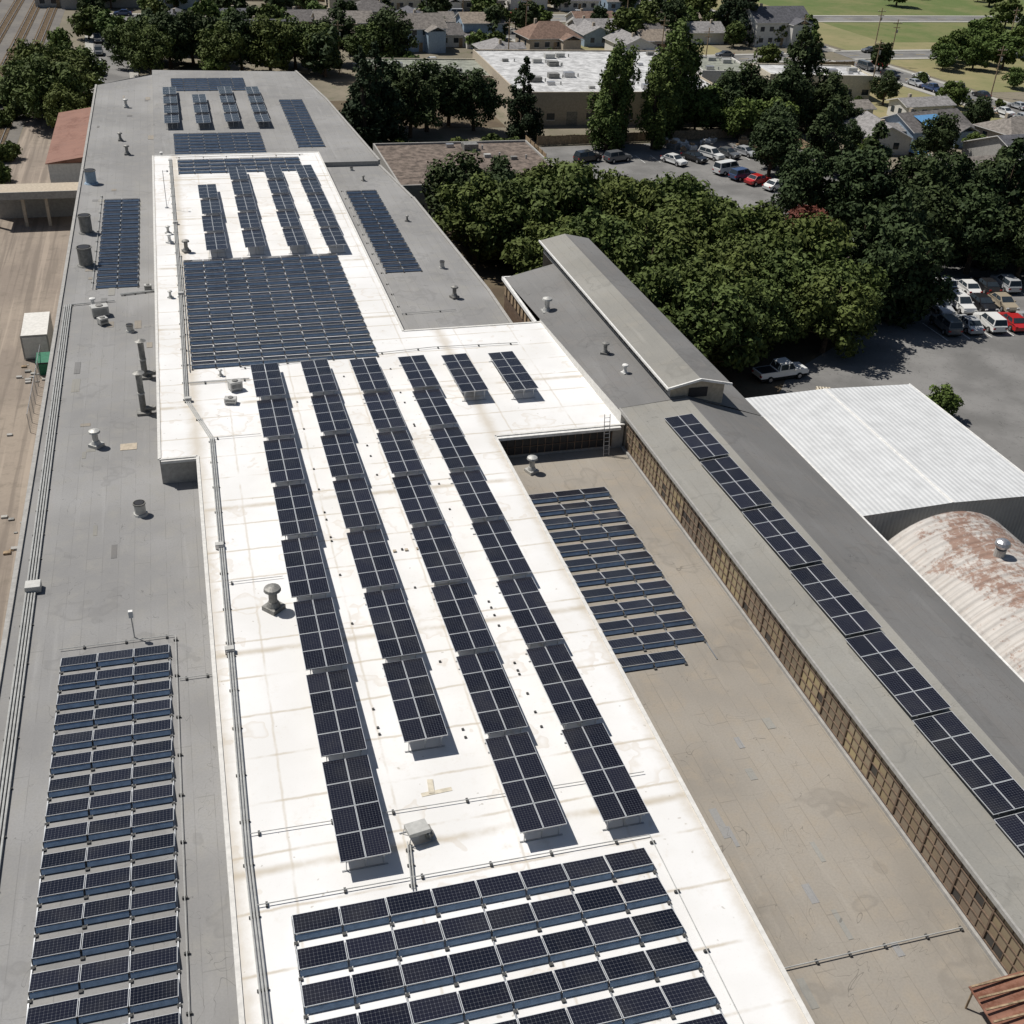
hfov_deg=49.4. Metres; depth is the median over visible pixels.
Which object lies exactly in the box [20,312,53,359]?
shipping container
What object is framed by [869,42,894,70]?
dark evergreen tree
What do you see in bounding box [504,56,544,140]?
conifer tree
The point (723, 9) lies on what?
conifer tree
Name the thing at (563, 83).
flat roof warehouse
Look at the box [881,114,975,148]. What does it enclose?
walls
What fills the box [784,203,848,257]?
red leaf tree
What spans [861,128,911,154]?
walls
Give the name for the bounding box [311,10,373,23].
roof
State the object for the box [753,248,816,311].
broadleaf tree
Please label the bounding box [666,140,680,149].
car
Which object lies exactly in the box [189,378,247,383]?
conduit run
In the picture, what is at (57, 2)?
windows and door
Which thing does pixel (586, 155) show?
parked suv
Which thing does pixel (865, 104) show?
roof
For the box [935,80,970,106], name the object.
street tree
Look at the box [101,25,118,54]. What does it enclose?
dark evergreen tree
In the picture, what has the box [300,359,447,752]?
solar panel array
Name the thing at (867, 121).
roof
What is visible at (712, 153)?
parked suv
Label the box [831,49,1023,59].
street
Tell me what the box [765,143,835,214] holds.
dark evergreen tree
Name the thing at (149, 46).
broadleaf tree
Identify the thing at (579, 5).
windows and door
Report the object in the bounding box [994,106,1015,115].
parked car
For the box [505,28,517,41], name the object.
street
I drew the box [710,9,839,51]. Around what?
street
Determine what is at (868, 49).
parked car
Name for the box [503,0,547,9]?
walls
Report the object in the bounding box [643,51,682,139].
poplar tree
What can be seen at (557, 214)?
broadleaf tree
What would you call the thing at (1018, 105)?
parked car
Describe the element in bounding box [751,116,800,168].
dark evergreen tree
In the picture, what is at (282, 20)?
roof
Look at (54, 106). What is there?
broadleaf tree
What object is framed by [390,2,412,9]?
windows and door
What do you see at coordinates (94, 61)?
broadleaf tree
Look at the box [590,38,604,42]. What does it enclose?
windows and door
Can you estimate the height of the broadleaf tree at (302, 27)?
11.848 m
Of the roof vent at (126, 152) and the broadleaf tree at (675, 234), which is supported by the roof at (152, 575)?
the roof vent at (126, 152)
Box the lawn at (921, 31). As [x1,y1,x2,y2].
[757,0,1023,41]
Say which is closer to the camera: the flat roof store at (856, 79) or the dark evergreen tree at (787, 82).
the dark evergreen tree at (787, 82)
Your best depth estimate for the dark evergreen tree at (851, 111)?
217.13 m
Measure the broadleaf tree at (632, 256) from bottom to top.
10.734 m
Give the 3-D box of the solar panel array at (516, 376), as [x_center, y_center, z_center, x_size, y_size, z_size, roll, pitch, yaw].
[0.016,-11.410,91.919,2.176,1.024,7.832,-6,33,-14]
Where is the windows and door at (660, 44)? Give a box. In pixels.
[657,43,664,49]
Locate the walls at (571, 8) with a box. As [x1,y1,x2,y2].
[551,1,598,10]
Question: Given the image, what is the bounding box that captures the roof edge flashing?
[0,70,905,1023]
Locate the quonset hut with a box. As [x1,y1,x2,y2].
[888,511,1023,678]
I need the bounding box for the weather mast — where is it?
[162,170,170,207]
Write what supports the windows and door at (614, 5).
attached to the walls at (608, 5)
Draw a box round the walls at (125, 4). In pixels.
[104,0,138,7]
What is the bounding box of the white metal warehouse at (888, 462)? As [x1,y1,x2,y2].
[745,383,1023,543]
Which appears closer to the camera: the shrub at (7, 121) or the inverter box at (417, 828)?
the inverter box at (417, 828)
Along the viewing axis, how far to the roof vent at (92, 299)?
105.36 m
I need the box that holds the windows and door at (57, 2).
[39,0,60,7]
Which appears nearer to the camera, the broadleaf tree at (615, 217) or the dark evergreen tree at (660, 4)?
the broadleaf tree at (615, 217)
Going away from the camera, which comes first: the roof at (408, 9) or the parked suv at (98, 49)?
the parked suv at (98, 49)
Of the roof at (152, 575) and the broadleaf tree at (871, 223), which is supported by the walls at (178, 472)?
the roof at (152, 575)
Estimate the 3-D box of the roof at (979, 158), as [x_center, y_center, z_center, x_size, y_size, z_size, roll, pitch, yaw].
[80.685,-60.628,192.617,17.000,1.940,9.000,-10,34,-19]
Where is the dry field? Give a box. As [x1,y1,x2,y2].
[711,0,1023,91]
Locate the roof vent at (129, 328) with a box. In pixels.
[125,323,134,332]
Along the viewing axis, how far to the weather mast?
124.86 m
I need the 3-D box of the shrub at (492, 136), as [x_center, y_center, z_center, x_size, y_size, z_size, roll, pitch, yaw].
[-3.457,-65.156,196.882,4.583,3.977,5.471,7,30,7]
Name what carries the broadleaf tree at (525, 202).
on the leaf litter ground at (745, 382)
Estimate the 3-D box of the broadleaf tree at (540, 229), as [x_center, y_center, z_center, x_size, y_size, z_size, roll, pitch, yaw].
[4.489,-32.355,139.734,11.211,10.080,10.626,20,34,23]
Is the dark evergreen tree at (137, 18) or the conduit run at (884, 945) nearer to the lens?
the conduit run at (884, 945)
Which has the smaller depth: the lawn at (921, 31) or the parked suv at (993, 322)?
the parked suv at (993, 322)
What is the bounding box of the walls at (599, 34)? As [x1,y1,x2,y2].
[571,28,609,46]
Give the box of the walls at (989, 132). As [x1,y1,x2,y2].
[975,126,1002,136]
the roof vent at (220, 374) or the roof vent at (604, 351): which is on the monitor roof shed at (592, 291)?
the roof vent at (604, 351)
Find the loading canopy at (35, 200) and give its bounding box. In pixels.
[0,182,78,226]
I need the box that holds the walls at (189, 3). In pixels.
[159,0,197,8]
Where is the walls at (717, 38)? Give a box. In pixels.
[687,33,724,43]
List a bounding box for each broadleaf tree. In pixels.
[0,38,57,84]
[0,53,47,118]
[10,56,88,127]
[31,41,90,84]
[42,80,88,127]
[50,58,104,106]
[54,40,109,87]
[67,7,98,39]
[85,5,102,13]
[101,18,144,66]
[120,23,175,73]
[134,15,150,30]
[142,0,171,14]
[194,19,248,70]
[243,15,295,70]
[255,2,280,18]
[270,14,313,68]
[293,21,345,73]
[294,0,312,8]
[341,20,394,65]
[432,171,514,262]
[469,1,488,11]
[476,176,564,268]
[486,31,505,41]
[490,3,515,26]
[500,223,617,274]
[503,215,572,263]
[513,172,537,186]
[522,157,570,182]
[529,161,605,218]
[549,208,575,224]
[550,160,602,212]
[550,205,637,263]
[560,210,635,233]
[573,167,639,214]
[590,171,665,224]
[602,230,686,279]
[604,7,646,34]
[622,207,695,266]
[624,262,694,329]
[632,192,718,237]
[636,0,660,22]
[636,9,661,23]
[640,171,714,209]
[650,182,742,222]
[651,188,746,248]
[658,281,766,372]
[671,255,747,305]
[680,238,719,263]
[685,0,711,18]
[686,214,762,257]
[692,243,768,295]
[697,275,788,367]
[700,10,724,26]
[711,0,717,7]
[712,193,791,238]
[723,20,746,46]
[733,278,805,343]
[745,228,818,268]
[753,42,781,62]
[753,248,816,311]
[768,211,857,273]
[773,25,788,41]
[785,236,890,296]
[787,271,881,358]
[808,273,886,343]
[888,0,906,5]
[988,0,1023,26]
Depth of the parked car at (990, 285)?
148.22 m
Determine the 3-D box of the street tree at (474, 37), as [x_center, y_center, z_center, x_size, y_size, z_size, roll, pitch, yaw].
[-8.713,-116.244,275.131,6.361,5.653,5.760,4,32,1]
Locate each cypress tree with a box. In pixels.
[767,24,844,125]
[800,97,859,174]
[825,121,897,229]
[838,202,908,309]
[855,185,946,308]
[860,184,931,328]
[899,148,967,263]
[956,137,1023,271]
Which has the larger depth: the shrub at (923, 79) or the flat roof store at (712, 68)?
the shrub at (923, 79)
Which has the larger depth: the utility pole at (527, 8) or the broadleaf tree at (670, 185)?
the utility pole at (527, 8)
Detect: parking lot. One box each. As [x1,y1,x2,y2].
[539,140,861,236]
[780,255,1023,471]
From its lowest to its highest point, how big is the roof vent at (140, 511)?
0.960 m
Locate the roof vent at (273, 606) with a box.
[262,583,285,615]
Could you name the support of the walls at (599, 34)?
on the ground at (334, 84)
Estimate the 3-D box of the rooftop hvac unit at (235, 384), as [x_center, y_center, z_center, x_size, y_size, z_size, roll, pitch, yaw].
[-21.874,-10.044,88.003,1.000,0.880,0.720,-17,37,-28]
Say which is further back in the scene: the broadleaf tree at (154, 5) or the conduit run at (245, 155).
the broadleaf tree at (154, 5)
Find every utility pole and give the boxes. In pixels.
[332,21,342,73]
[504,19,514,48]
[523,0,531,26]
[660,17,667,46]
[705,28,713,56]
[873,40,882,76]
[874,8,885,45]
[888,19,901,64]
[990,46,1006,94]
[1012,7,1019,27]
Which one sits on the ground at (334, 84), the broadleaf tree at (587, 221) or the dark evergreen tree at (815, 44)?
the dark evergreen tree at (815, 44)
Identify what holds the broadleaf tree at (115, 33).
on the ground at (334, 84)
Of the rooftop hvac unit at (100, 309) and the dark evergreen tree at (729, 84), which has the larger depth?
the dark evergreen tree at (729, 84)
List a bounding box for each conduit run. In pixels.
[0,304,71,866]
[59,634,173,649]
[68,300,114,305]
[91,195,102,285]
[120,289,154,295]
[168,159,271,1023]
[173,634,191,1023]
[179,673,210,680]
[180,254,190,370]
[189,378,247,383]
[193,154,299,157]
[212,433,260,439]
[225,576,281,584]
[240,342,517,368]
[250,771,643,835]
[257,834,743,1023]
[341,189,455,314]
[406,841,416,888]
[784,925,963,968]
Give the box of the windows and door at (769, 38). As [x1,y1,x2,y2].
[748,25,783,45]
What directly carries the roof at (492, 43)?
on the walls
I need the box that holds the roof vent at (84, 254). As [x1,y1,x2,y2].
[75,244,95,268]
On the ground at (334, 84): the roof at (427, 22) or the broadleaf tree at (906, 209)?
the broadleaf tree at (906, 209)
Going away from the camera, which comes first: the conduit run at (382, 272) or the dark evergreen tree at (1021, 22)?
the conduit run at (382, 272)
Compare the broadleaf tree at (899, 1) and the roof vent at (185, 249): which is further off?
the broadleaf tree at (899, 1)
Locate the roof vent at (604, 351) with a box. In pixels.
[600,341,609,354]
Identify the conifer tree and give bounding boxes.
[338,45,388,135]
[341,41,409,142]
[341,58,392,149]
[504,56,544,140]
[712,0,736,34]
[728,0,759,45]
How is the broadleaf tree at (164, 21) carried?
on the ground at (334, 84)
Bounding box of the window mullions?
[622,425,1023,975]
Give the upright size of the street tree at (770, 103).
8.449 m
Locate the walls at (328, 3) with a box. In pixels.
[325,0,359,8]
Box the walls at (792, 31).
[743,9,811,46]
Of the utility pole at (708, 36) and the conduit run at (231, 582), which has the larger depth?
the utility pole at (708, 36)
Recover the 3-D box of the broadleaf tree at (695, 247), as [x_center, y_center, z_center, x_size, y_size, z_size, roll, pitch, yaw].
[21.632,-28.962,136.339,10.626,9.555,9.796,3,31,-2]
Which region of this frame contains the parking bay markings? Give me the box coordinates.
[635,154,1023,340]
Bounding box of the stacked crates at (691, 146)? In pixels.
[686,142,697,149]
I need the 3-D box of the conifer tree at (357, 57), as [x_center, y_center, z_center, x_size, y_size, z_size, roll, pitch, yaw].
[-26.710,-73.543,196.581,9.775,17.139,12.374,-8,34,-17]
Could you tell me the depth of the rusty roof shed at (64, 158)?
163.24 m
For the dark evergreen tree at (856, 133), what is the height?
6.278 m
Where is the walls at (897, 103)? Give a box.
[886,99,952,114]
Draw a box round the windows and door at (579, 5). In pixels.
[564,3,594,9]
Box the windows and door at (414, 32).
[412,29,438,51]
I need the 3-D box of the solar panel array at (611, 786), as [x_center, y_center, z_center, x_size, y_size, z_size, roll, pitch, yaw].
[-1.630,0.752,72.555,2.306,1.038,52.032,-6,33,-14]
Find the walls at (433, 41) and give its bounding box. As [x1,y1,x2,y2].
[405,29,445,53]
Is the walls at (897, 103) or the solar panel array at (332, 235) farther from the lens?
the walls at (897, 103)
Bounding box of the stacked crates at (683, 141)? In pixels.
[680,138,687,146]
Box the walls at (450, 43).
[446,36,473,48]
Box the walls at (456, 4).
[421,0,461,10]
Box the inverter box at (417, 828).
[399,819,434,848]
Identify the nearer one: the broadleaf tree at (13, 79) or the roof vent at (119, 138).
the roof vent at (119, 138)
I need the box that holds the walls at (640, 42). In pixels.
[604,38,654,49]
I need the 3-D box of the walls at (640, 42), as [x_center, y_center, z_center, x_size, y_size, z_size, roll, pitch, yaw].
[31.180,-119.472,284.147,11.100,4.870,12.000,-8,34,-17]
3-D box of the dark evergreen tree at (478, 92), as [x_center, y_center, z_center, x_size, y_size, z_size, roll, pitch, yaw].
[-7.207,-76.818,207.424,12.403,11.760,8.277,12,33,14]
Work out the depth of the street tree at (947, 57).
283.37 m
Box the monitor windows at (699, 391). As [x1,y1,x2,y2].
[545,250,707,396]
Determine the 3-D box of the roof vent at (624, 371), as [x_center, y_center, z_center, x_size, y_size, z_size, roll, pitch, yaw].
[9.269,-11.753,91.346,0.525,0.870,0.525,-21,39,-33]
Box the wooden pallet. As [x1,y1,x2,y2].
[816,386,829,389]
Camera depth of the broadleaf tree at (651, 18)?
297.81 m
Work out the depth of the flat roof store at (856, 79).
248.94 m
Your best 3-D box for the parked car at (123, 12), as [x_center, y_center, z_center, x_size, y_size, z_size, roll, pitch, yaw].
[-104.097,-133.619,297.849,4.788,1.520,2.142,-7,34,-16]
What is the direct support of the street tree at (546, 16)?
on the ground at (334, 84)
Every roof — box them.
[0,75,508,1023]
[152,70,377,161]
[154,152,807,1023]
[164,7,181,15]
[219,8,245,17]
[244,19,296,22]
[284,9,326,21]
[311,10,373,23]
[355,0,393,11]
[395,5,421,12]
[397,13,447,31]
[420,11,455,21]
[446,23,476,36]
[454,12,505,23]
[472,38,526,48]
[509,447,1001,1023]
[513,21,583,40]
[564,11,614,17]
[566,18,616,30]
[567,19,612,35]
[571,0,600,0]
[603,29,656,46]
[606,0,640,1]
[618,23,670,28]
[619,398,1023,943]
[636,29,668,41]
[686,21,725,33]
[749,6,812,25]
[844,111,914,139]
[850,99,876,109]
[881,108,979,133]
[888,96,956,107]
[939,155,995,169]
[961,134,1023,159]
[973,116,1023,134]
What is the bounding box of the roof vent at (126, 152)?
[123,145,129,154]
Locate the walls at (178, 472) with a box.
[105,74,623,483]
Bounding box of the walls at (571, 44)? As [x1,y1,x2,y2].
[515,34,580,49]
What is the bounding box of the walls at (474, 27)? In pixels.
[456,14,503,36]
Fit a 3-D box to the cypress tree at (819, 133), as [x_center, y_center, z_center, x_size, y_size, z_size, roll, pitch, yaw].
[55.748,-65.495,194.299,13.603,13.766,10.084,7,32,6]
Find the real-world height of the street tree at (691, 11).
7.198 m
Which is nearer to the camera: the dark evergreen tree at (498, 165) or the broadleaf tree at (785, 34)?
the dark evergreen tree at (498, 165)
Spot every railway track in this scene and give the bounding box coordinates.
[0,0,23,42]
[0,0,39,76]
[0,6,57,144]
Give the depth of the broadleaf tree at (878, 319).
127.31 m
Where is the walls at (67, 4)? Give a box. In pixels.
[35,0,79,8]
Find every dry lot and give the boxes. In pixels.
[581,44,751,68]
[809,81,1001,120]
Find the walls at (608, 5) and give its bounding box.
[599,0,638,11]
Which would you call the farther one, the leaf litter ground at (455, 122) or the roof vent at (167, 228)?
the leaf litter ground at (455, 122)
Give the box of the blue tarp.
[914,114,938,125]
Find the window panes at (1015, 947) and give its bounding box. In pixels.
[626,423,1023,973]
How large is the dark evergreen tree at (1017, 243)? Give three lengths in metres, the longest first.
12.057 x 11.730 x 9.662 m
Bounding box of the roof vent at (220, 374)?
[218,369,223,376]
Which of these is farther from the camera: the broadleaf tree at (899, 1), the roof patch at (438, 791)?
the broadleaf tree at (899, 1)
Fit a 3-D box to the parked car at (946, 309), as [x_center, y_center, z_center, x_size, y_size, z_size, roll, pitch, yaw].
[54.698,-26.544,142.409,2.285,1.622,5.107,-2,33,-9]
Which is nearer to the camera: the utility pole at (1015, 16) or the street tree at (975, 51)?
the street tree at (975, 51)
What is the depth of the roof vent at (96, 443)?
83.21 m
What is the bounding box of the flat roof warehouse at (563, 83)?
[472,49,721,125]
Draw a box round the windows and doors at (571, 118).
[503,104,632,124]
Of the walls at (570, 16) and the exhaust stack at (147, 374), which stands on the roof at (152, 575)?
the exhaust stack at (147, 374)
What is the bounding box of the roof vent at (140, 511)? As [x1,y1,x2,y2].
[132,499,148,517]
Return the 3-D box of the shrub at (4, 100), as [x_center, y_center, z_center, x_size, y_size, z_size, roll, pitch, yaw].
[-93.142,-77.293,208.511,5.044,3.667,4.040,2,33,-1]
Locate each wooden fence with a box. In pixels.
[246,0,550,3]
[525,136,546,156]
[537,128,756,145]
[752,61,854,65]
[797,138,809,148]
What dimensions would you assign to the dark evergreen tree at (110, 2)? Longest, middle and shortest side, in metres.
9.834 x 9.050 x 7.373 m
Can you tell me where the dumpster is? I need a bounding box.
[35,352,49,374]
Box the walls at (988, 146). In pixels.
[961,136,1006,156]
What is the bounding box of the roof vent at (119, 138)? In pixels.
[117,132,122,140]
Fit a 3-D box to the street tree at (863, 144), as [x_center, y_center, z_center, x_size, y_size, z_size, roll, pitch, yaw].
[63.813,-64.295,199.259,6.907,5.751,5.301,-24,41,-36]
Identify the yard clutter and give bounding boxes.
[1,364,45,554]
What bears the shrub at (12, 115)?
on the ground at (334, 84)
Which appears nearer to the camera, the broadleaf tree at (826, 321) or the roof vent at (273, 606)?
the roof vent at (273, 606)
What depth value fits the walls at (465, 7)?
332.18 m
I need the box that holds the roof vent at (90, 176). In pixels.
[83,168,98,184]
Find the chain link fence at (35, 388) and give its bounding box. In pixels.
[26,345,40,432]
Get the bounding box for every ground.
[0,0,64,183]
[9,0,1023,176]
[330,101,505,128]
[436,223,834,408]
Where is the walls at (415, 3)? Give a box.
[389,0,420,10]
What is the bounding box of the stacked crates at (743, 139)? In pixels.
[738,135,748,144]
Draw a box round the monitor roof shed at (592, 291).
[502,234,761,423]
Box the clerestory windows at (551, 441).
[161,426,620,463]
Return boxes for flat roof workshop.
[373,140,552,217]
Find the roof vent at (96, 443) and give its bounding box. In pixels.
[88,428,104,449]
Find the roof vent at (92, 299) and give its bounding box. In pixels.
[89,297,94,307]
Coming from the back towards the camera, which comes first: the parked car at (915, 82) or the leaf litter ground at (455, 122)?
the parked car at (915, 82)
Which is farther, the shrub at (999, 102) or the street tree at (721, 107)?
the shrub at (999, 102)
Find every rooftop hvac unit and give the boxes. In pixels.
[90,303,109,317]
[96,315,108,326]
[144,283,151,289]
[224,396,236,404]
[227,378,242,392]
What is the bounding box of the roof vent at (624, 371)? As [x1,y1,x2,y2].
[620,363,628,374]
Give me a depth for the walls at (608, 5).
343.82 m
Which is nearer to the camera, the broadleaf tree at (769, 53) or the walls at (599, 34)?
the broadleaf tree at (769, 53)
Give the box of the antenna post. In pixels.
[128,610,134,637]
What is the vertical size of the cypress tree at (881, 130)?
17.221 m
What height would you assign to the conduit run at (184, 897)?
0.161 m
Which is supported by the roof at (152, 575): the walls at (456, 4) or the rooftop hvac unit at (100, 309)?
the rooftop hvac unit at (100, 309)
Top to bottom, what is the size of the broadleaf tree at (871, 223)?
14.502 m
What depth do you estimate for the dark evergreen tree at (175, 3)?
309.07 m
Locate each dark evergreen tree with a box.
[76,0,107,11]
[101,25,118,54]
[102,0,115,8]
[123,14,149,24]
[132,7,154,18]
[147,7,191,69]
[166,0,188,7]
[175,9,207,65]
[190,15,222,54]
[214,0,249,7]
[218,7,255,70]
[240,5,259,18]
[261,0,294,8]
[305,25,342,76]
[311,7,358,51]
[330,0,358,10]
[366,3,418,57]
[369,56,413,122]
[378,0,392,6]
[378,64,445,137]
[396,58,459,131]
[418,0,452,10]
[420,147,500,241]
[421,6,445,18]
[429,62,469,125]
[442,172,508,216]
[450,67,506,130]
[483,154,520,183]
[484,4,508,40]
[507,8,521,28]
[513,0,541,27]
[553,0,570,7]
[590,4,609,17]
[619,0,636,7]
[650,0,665,10]
[657,1,692,28]
[671,0,685,5]
[707,70,744,128]
[717,58,770,101]
[749,111,804,176]
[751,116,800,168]
[760,61,820,126]
[760,98,803,139]
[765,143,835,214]
[798,39,823,56]
[812,71,853,115]
[821,143,903,238]
[834,102,863,131]
[834,119,865,146]
[853,215,958,322]
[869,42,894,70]
[869,70,902,104]
[881,151,941,202]
[909,112,962,157]
[916,180,975,267]
[925,151,983,199]
[949,186,1022,274]
[961,95,996,126]
[971,145,1018,172]
[975,152,1023,212]
[982,0,1003,6]
[987,204,1023,278]
[1016,16,1023,26]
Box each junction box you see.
[24,579,41,593]
[185,396,191,401]
[215,541,223,549]
[225,645,234,654]
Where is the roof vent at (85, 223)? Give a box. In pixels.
[77,213,94,234]
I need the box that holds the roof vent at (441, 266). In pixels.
[439,260,444,268]
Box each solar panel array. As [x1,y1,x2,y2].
[25,644,181,1023]
[95,198,139,289]
[162,87,178,129]
[171,78,245,90]
[173,132,265,154]
[177,156,301,174]
[183,253,378,370]
[192,94,210,128]
[198,184,227,257]
[218,86,239,127]
[228,166,265,254]
[245,86,270,127]
[250,362,390,871]
[263,165,307,253]
[278,99,325,147]
[291,847,727,1023]
[294,165,346,252]
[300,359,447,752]
[345,189,422,273]
[349,357,566,842]
[398,355,648,830]
[441,353,488,401]
[488,351,537,399]
[529,487,716,671]
[664,414,1023,854]
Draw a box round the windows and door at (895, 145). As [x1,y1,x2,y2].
[880,142,898,148]
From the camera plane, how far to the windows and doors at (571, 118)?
216.88 m
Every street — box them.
[85,20,138,92]
[110,13,1020,21]
[352,53,829,66]
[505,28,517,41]
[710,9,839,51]
[827,59,1023,117]
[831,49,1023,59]
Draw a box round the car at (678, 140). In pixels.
[668,138,682,146]
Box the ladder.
[603,414,610,455]
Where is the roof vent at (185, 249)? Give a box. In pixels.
[181,239,190,253]
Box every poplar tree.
[586,38,641,145]
[586,51,634,150]
[634,70,676,149]
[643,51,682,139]
[644,26,696,124]
[664,16,705,130]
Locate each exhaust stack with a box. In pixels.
[132,370,155,415]
[134,339,155,379]
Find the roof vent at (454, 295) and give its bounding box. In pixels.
[449,285,459,299]
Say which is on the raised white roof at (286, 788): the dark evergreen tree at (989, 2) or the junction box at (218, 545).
the junction box at (218, 545)
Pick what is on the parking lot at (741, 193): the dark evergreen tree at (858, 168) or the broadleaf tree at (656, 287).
the dark evergreen tree at (858, 168)
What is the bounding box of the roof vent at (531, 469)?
[524,455,538,475]
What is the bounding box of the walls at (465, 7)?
[462,1,503,10]
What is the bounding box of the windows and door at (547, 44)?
[519,37,558,49]
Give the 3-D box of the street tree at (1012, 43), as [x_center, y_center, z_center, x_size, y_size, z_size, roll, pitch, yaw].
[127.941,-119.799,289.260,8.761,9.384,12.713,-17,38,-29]
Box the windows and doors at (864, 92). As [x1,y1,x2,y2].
[813,89,868,98]
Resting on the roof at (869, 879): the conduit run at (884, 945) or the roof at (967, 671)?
the conduit run at (884, 945)
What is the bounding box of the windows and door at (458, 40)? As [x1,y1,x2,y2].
[446,37,462,46]
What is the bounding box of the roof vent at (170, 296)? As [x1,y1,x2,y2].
[167,290,173,298]
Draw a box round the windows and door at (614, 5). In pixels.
[599,1,630,8]
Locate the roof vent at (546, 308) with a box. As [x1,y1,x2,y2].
[540,296,551,313]
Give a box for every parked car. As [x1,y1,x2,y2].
[114,9,131,15]
[660,153,687,166]
[681,150,708,163]
[715,50,734,56]
[718,146,740,158]
[732,145,755,157]
[744,173,772,186]
[762,178,781,191]
[861,46,874,52]
[906,78,923,86]
[929,298,955,313]
[953,314,985,334]
[955,278,982,294]
[968,293,998,311]
[971,90,991,97]
[971,277,1002,293]
[987,292,1019,311]
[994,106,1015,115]
[998,312,1023,331]
[1007,101,1023,109]
[1012,112,1023,116]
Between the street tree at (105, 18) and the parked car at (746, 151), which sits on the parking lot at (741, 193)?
the parked car at (746, 151)
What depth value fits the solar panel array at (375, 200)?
127.48 m
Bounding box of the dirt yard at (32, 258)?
[0,115,72,646]
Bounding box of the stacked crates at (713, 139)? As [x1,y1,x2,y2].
[708,136,716,142]
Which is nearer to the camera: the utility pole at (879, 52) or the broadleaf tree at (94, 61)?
the broadleaf tree at (94, 61)
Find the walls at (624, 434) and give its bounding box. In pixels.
[622,421,627,445]
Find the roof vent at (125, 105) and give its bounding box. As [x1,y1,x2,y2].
[123,98,128,107]
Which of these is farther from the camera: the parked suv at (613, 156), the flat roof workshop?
the parked suv at (613, 156)
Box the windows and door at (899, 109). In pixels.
[890,105,949,112]
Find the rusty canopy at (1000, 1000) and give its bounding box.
[965,971,1023,1023]
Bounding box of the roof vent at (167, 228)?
[165,225,171,233]
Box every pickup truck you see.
[752,357,808,383]
[880,70,900,78]
[921,83,939,92]
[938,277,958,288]
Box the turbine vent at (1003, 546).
[993,538,1010,557]
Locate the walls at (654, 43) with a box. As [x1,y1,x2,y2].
[635,31,667,52]
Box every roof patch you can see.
[120,443,136,450]
[421,787,451,796]
[427,779,434,793]
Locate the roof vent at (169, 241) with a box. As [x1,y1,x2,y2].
[166,233,173,243]
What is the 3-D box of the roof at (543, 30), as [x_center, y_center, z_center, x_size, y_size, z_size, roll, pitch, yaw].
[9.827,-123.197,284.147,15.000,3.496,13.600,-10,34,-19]
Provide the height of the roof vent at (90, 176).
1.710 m
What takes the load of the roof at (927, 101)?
on the walls at (897, 103)
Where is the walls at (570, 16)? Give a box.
[566,13,573,25]
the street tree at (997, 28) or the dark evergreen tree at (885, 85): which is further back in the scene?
the street tree at (997, 28)
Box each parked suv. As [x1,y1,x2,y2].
[93,45,103,55]
[573,149,602,163]
[603,149,631,163]
[698,145,724,160]
[728,167,755,181]
[929,314,962,335]
[949,289,976,314]
[973,312,1007,332]
[990,274,1021,292]
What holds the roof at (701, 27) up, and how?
on the walls at (717, 38)
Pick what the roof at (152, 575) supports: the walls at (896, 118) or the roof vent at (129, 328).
the roof vent at (129, 328)
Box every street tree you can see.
[46,26,72,48]
[90,9,125,33]
[136,0,146,9]
[187,0,220,18]
[202,56,223,70]
[217,6,242,18]
[273,4,288,18]
[305,0,326,8]
[400,51,419,57]
[465,29,486,47]
[470,0,496,6]
[538,5,552,20]
[682,87,720,129]
[686,5,699,20]
[691,83,730,128]
[719,96,761,138]
[745,99,764,128]
[754,96,800,129]
[804,14,819,31]
[812,30,822,41]
[858,137,880,152]
[926,383,964,414]
[928,43,958,69]
[930,34,958,56]
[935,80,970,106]
[948,27,972,54]
[957,36,996,69]
[961,131,985,143]
[965,18,992,38]
[968,32,996,60]
[978,14,1006,38]
[987,31,1023,69]
[1001,66,1023,87]
[1006,24,1023,48]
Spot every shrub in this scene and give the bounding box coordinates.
[0,93,14,105]
[0,108,7,117]
[0,112,12,127]
[0,144,13,161]
[0,161,11,182]
[2,101,25,117]
[3,140,22,161]
[8,111,17,119]
[392,140,404,142]
[448,136,462,141]
[479,137,491,140]
[481,133,499,138]
[804,124,812,133]
[917,72,928,78]
[920,76,927,83]
[995,98,1006,106]
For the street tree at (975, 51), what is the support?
on the dry field
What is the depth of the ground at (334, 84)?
245.17 m
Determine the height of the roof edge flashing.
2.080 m
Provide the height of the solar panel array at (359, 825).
1.038 m
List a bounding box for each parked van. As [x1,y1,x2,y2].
[93,31,102,42]
[450,8,463,14]
[712,159,741,175]
[856,59,874,70]
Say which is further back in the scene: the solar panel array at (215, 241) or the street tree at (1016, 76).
the street tree at (1016, 76)
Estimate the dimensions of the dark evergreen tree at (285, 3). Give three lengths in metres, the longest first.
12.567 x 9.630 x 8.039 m
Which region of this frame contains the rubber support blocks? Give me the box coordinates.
[296,368,542,738]
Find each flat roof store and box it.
[366,58,491,83]
[697,56,750,94]
[753,63,872,99]
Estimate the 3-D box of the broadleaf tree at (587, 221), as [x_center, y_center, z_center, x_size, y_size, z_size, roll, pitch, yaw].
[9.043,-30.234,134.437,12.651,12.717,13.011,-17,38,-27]
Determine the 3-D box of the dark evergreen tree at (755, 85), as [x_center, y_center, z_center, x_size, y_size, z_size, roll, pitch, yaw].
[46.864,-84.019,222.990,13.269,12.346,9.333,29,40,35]
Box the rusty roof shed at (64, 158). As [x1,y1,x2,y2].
[45,107,90,182]
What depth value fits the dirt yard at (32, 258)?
130.17 m

